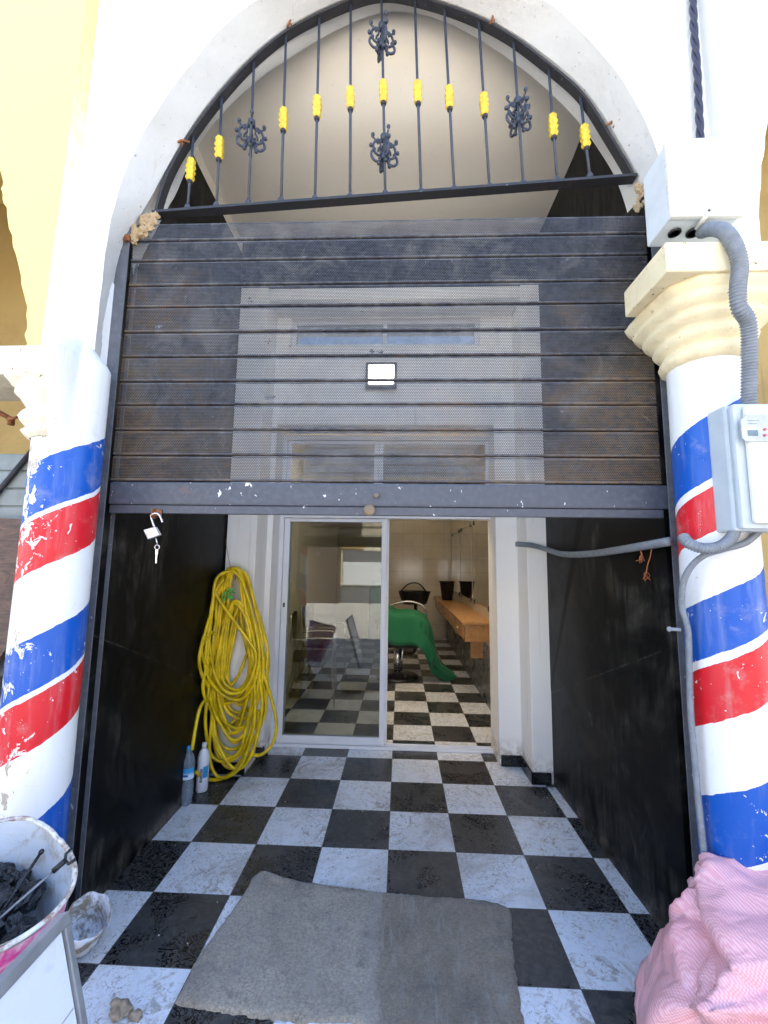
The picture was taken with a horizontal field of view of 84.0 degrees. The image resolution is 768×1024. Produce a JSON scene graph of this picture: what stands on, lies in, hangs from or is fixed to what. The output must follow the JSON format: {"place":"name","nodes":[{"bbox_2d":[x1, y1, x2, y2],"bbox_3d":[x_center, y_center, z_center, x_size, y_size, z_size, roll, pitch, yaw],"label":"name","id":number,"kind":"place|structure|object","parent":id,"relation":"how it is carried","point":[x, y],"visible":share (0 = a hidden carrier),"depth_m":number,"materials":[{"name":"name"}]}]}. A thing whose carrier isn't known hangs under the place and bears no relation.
{"place":"outdoors","nodes":[
{"label":"outdoors","id":0,"kind":"place"},
{"bbox_2d":[77,636,660,1023],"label":"floor","id":1,"kind":"structure","parent":0,"point":[475,837],"depth_m":2.08,"materials":[{"name":"tile"}]},
{"bbox_2d":[0,676,2,699],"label":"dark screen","id":2,"kind":"object","parent":1,"relation":"on","point":[1,679],"depth_m":1.85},
{"bbox_2d":[0,449,29,675],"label":"ribbed sheet","id":3,"kind":"object","parent":2,"relation":"attached to","point":[13,471],"depth_m":1.91,"materials":[{"name":"white metal"}]},
{"bbox_2d":[0,816,77,973],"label":"paint bucket","id":4,"kind":"object","parent":1,"relation":"on","point":[24,840],"visible":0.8,"depth_m":1.22,"materials":[{"name":"plastic"}]},
{"bbox_2d":[1,849,44,910],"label":"spike","id":5,"kind":"object","parent":4,"relation":"in","point":[41,852],"visible":1,"depth_m":1.16,"materials":[{"name":"grey metal"}]},
{"bbox_2d":[0,862,46,944],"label":"tool heap","id":6,"kind":"object","parent":4,"relation":"in","point":[15,921],"visible":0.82,"depth_m":1.14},
{"bbox_2d":[0,847,75,919],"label":"bent rod","id":7,"kind":"object","parent":4,"relation":"in","point":[59,865],"visible":1,"depth_m":1.13,"materials":[{"name":"metal"}]},
{"bbox_2d":[0,911,87,1023],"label":"framed panel","id":8,"kind":"object","parent":1,"relation":"on","point":[40,981],"visible":1,"depth_m":0.85,"materials":[{"name":"grey metal"}]},
{"bbox_2d":[0,337,110,842],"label":"striped column","id":9,"kind":"structure","parent":1,"relation":"on","point":[59,388],"depth_m":1.50,"materials":[{"name":"paint"}]},
{"bbox_2d":[0,518,21,663],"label":"wooden board","id":10,"kind":"object","parent":9,"relation":"attached to","point":[9,534],"visible":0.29,"depth_m":1.79,"materials":[{"name":"brown wood"}]},
{"bbox_2d":[68,891,111,957],"bbox_3d":[-1.058,1.475,1.510,0.174,0.177,0.142,-4,-9,36],"label":"crumpled tub","id":11,"kind":"object","parent":1,"relation":"on","point":[90,914],"visible":0.72,"depth_m":1.56,"materials":[{"name":"white plastic"}]},
{"bbox_2d":[108,996,142,1022],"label":"plaster chunk","id":12,"kind":"object","parent":1,"relation":"on","point":[120,1008],"visible":1,"depth_m":1.31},
{"bbox_2d":[181,745,194,806],"bbox_3d":[-1.148,1.534,2.491,0.074,0.318,0.073,1,-7,2],"label":"water bottle","id":13,"kind":"object","parent":1,"relation":"on","point":[188,776],"visible":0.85,"depth_m":2.46,"materials":[{"name":"blue"}]},
{"bbox_2d":[195,742,209,792],"bbox_3d":[-1.119,1.573,2.636,0.072,0.278,0.073,1,-7,2],"label":"cleaner bottle","id":14,"kind":"object","parent":1,"relation":"on","point":[203,759],"visible":1,"depth_m":2.61,"materials":[{"name":"white plastic"}]},
{"bbox_2d":[255,746,267,759],"bbox_3d":[-0.892,1.731,3.056,0.106,0.103,0.095,-5,-9,41],"label":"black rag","id":15,"kind":"object","parent":1,"relation":"on","point":[261,750],"visible":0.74,"depth_m":3.04,"materials":[{"name":"fabric"}]},
{"bbox_2d":[285,611,335,708],"bbox_3d":[-0.738,1.487,4.377,0.502,0.883,0.503,2,-7,-6],"label":"waiting chair","id":16,"kind":"object","parent":1,"relation":"on","point":[297,655],"visible":0.98,"depth_m":4.21,"materials":[{"name":"black leather"}]},
{"bbox_2d":[295,604,346,688],"bbox_3d":[-0.731,1.572,5.077,0.502,0.883,0.503,0,-7,8],"label":"waiting chair","id":17,"kind":"object","parent":1,"relation":"on","point":[307,617],"visible":0.89,"depth_m":5.00,"materials":[{"name":"white leather"}]},
{"bbox_2d":[174,871,523,1023],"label":"doormat","id":18,"kind":"object","parent":1,"relation":"on","point":[280,948],"visible":1,"depth_m":1.50,"materials":[{"name":"grey carpet"}]},
{"bbox_2d":[62,0,718,928],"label":"shop building","id":19,"kind":"structure","parent":1,"relation":"on","point":[586,694],"depth_m":2.29,"materials":[{"name":"white paint"}]},
{"bbox_2d":[365,362,396,388],"bbox_3d":[-0.021,-1.065,3.345,0.244,0.209,0.054,1,-7,2],"label":"flood lamp","id":20,"kind":"object","parent":19,"relation":"attached to","point":[381,371],"visible":0.47,"depth_m":3.32,"materials":[{"name":"white"}]},
{"bbox_2d":[64,216,698,911],"bbox_3d":[-0.026,0.140,1.714,2.380,2.930,0.093,1,-7,2],"label":"roller shutter","id":21,"kind":"object","parent":19,"relation":"attached to","point":[434,496],"visible":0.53,"depth_m":1.79,"materials":[{"name":"paint"}]},
{"bbox_2d":[144,512,162,562],"bbox_3d":[-0.936,0.103,1.727,0.075,0.206,0.016,1,-7,2],"label":"padlock","id":22,"kind":"object","parent":21,"relation":"hanging from","point":[152,532],"visible":1,"depth_m":1.72,"materials":[{"name":"metal"}]},
{"bbox_2d":[270,435,493,753],"bbox_3d":[0.017,0.588,3.407,1.738,2.450,0.090,1,-7,2],"label":"sliding door","id":23,"kind":"structure","parent":19,"relation":"attached to","point":[331,741],"depth_m":3.37,"materials":[{"name":"white metal"}]},
{"bbox_2d":[276,518,386,745],"bbox_3d":[-0.403,0.914,3.368,0.832,1.734,0.037,1,-7,2],"label":"door leaf","id":24,"kind":"structure","parent":23,"relation":"in","point":[281,738],"depth_m":3.34,"materials":[{"name":"white metal"}]},
{"bbox_2d":[283,519,388,743],"bbox_3d":[-0.388,0.919,3.403,0.840,1.734,0.024,1,-7,2],"label":"door leaf","id":25,"kind":"structure","parent":23,"relation":"in","point":[387,570],"depth_m":3.37,"materials":[{"name":"white metal"}]},
{"bbox_2d":[292,320,478,346],"bbox_3d":[0.008,-1.436,3.473,1.514,0.240,0.050,1,-7,2],"label":"upper window","id":26,"kind":"structure","parent":19,"relation":"in","point":[381,321],"depth_m":3.47,"materials":[{"name":"blue glass"}]},
{"bbox_2d":[151,0,637,219],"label":"arch grille","id":27,"kind":"object","parent":19,"relation":"attached to","point":[628,176],"visible":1,"depth_m":1.95,"materials":[{"name":"black metal"}]},
{"bbox_2d":[452,529,460,595],"bbox_3d":[1.259,0.887,7.502,0.023,1.090,1.120,1,-7,2],"label":"wall mirror","id":28,"kind":"object","parent":19,"relation":"attached to","point":[456,571],"depth_m":7.38,"materials":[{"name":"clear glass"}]},
{"bbox_2d":[460,523,472,601],"bbox_3d":[1.215,0.745,6.341,0.023,1.090,1.120,1,-7,2],"label":"wall mirror","id":29,"kind":"object","parent":19,"relation":"attached to","point":[466,554],"depth_m":6.25,"materials":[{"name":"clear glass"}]},
{"bbox_2d":[472,520,488,611],"bbox_3d":[1.171,0.604,5.181,0.023,1.090,1.120,1,-7,2],"label":"wall mirror","id":30,"kind":"object","parent":19,"relation":"attached to","point":[480,563],"depth_m":5.16,"materials":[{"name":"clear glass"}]},
{"bbox_2d":[515,537,673,557],"bbox_3d":[1.077,0.184,2.271,0.204,0.116,1.344,2,-7,-7],"label":"grey pipe","id":31,"kind":"object","parent":19,"relation":"attached to","point":[653,544],"visible":1,"depth_m":1.98,"materials":[{"name":"plastic"}]},
{"bbox_2d":[636,551,644,562],"bbox_3d":[1.055,0.173,1.751,0.038,0.076,0.021,1,-7,2],"label":"orange twine","id":32,"kind":"object","parent":31,"relation":"attached to","point":[640,557],"visible":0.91,"depth_m":1.75,"materials":[{"name":"orange fabric"}]},
{"bbox_2d":[643,549,651,579],"bbox_3d":[1.049,0.214,1.706,0.039,0.131,0.031,1,-7,2],"label":"orange twine","id":33,"kind":"object","parent":31,"relation":"hanging from","point":[646,572],"visible":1,"depth_m":1.70,"materials":[{"name":"orange fabric"}]},
{"bbox_2d":[643,137,744,246],"bbox_3d":[1.163,-1.197,1.612,0.258,0.330,0.178,1,-7,2],"label":"junction box","id":34,"kind":"object","parent":19,"relation":"attached to","point":[691,186],"visible":0.9,"depth_m":1.55,"materials":[{"name":"grey plastic"}]},
{"bbox_2d":[689,0,704,137],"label":"twisted cable","id":35,"kind":"object","parent":19,"relation":"attached to","point":[696,60],"visible":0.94,"depth_m":1.74,"materials":[{"name":"grey plastic"}]},
{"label":"wire","id":36,"kind":"object","parent":19,"relation":"attached to","visible":0},
{"bbox_2d":[190,566,277,781],"bbox_3d":[-0.971,1.042,2.786,0.516,1.368,0.294,5,-8,-29],"label":"garden hose","id":37,"kind":"object","parent":36,"relation":"hanging from","point":[215,657],"visible":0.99,"depth_m":2.76,"materials":[{"name":"yellow plastic"}]},
{"bbox_2d":[222,588,234,600],"bbox_3d":[-1.031,0.547,2.822,0.093,0.088,0.031,1,-7,2],"label":"green strap","id":38,"kind":"object","parent":37,"relation":"attached to","point":[229,594],"visible":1,"depth_m":2.82,"materials":[{"name":"plastic"}]},
{"bbox_2d":[368,588,418,682],"bbox_3d":[0.131,1.506,5.352,0.640,1.100,0.621,1,-7,2],"label":"barber chair","id":39,"kind":"object","parent":1,"relation":"on","point":[397,674],"visible":0.4,"depth_m":5.15,"materials":[{"name":"metal"}]},
{"bbox_2d":[370,581,458,680],"bbox_3d":[0.374,1.463,5.318,1.069,1.163,0.710,1,-7,2],"label":"green cape","id":40,"kind":"object","parent":39,"relation":"on","point":[409,627],"visible":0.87,"depth_m":5.03,"materials":[{"name":"green fabric"}]},
{"bbox_2d":[390,600,426,654],"bbox_3d":[0.343,1.823,6.853,0.684,0.838,0.529,1,-7,2],"label":"wash chair","id":41,"kind":"object","parent":1,"relation":"on","point":[408,651],"visible":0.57,"depth_m":6.65,"materials":[{"name":"silver metal"}]},
{"bbox_2d":[398,582,430,604],"bbox_3d":[0.495,1.313,6.925,0.550,0.354,0.453,1,-7,2],"label":"black basket","id":42,"kind":"object","parent":41,"relation":"on","point":[421,596],"visible":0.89,"depth_m":6.76,"materials":[{"name":"plastic"}]},
{"bbox_2d":[434,596,490,710],"bbox_3d":[1.039,1.757,6.068,0.336,0.800,4.250,1,-7,2],"label":"wooden counter","id":43,"kind":"object","parent":1,"relation":"on","point":[467,634],"visible":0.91,"depth_m":4.82,"materials":[{"name":"brown wood"}]},
{"bbox_2d":[439,581,454,599],"bbox_3d":[1.080,1.344,7.302,0.280,0.318,0.280,1,-7,2],"label":"black bin","id":44,"kind":"object","parent":43,"relation":"on","point":[447,588],"visible":0.99,"depth_m":7.21,"materials":[{"name":"plastic"}]},
{"bbox_2d":[624,241,767,870],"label":"striped column","id":45,"kind":"structure","parent":1,"relation":"on","point":[682,330],"depth_m":1.41,"materials":[{"name":"paint"}]},
{"bbox_2d":[678,532,762,852],"bbox_3d":[1.088,0.661,1.325,0.243,1.230,0.104,-3,-8,30],"label":"thin conduit","id":46,"kind":"object","parent":45,"relation":"attached to","point":[698,559],"visible":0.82,"depth_m":1.39,"materials":[{"name":"grey plastic"}]},
{"bbox_2d":[667,626,680,631],"bbox_3d":[0.971,0.394,1.430,0.041,0.018,0.012,-2,-7,20],"label":"conduit clip","id":47,"kind":"object","parent":46,"relation":"attached to","point":[669,629],"visible":1,"depth_m":1.43,"materials":[{"name":"grey plastic"}]},
{"bbox_2d":[695,221,758,403],"bbox_3d":[1.166,-0.701,1.432,0.106,0.745,0.232,-1,-7,18],"label":"corrugated conduit","id":48,"kind":"object","parent":45,"relation":"attached to","point":[727,235],"visible":0.98,"depth_m":1.36,"materials":[{"name":"grey plastic"}]},
{"bbox_2d":[707,404,767,532],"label":"electricity meter","id":49,"kind":"object","parent":45,"relation":"attached to","point":[738,437],"visible":1,"depth_m":1.33,"materials":[{"name":"white plastic"}]},
{"bbox_2d":[678,530,741,553],"bbox_3d":[1.050,0.086,1.365,0.177,0.098,0.067,-1,-7,17],"label":"corrugated conduit","id":50,"kind":"object","parent":49,"relation":"attached to","point":[729,539],"visible":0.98,"depth_m":1.34,"materials":[{"name":"grey plastic"}]},
{"bbox_2d":[634,852,767,1023],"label":"raffia sack","id":51,"kind":"object","parent":1,"relation":"on","point":[705,961],"visible":0.97,"depth_m":1.14,"materials":[{"name":"pink fabric"}]},
{"label":"ground","id":52,"kind":"structure","parent":0,"visible":0},
{"bbox_2d":[0,0,99,453],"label":"neighbour building","id":53,"kind":"structure","parent":52,"relation":"on","point":[46,53],"depth_m":1.79,"materials":[{"name":"yellow paint"}]},
{"bbox_2d":[0,410,17,425],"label":"rusty bracket","id":54,"kind":"object","parent":53,"relation":"attached to","point":[10,420],"visible":0.98,"depth_m":2.02,"materials":[{"name":"brown metal"}]},
{"bbox_2d":[697,0,767,603],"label":"neighbour building","id":55,"kind":"structure","parent":52,"relation":"on","point":[734,39],"depth_m":1.70,"materials":[{"name":"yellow paint"}]}
]}

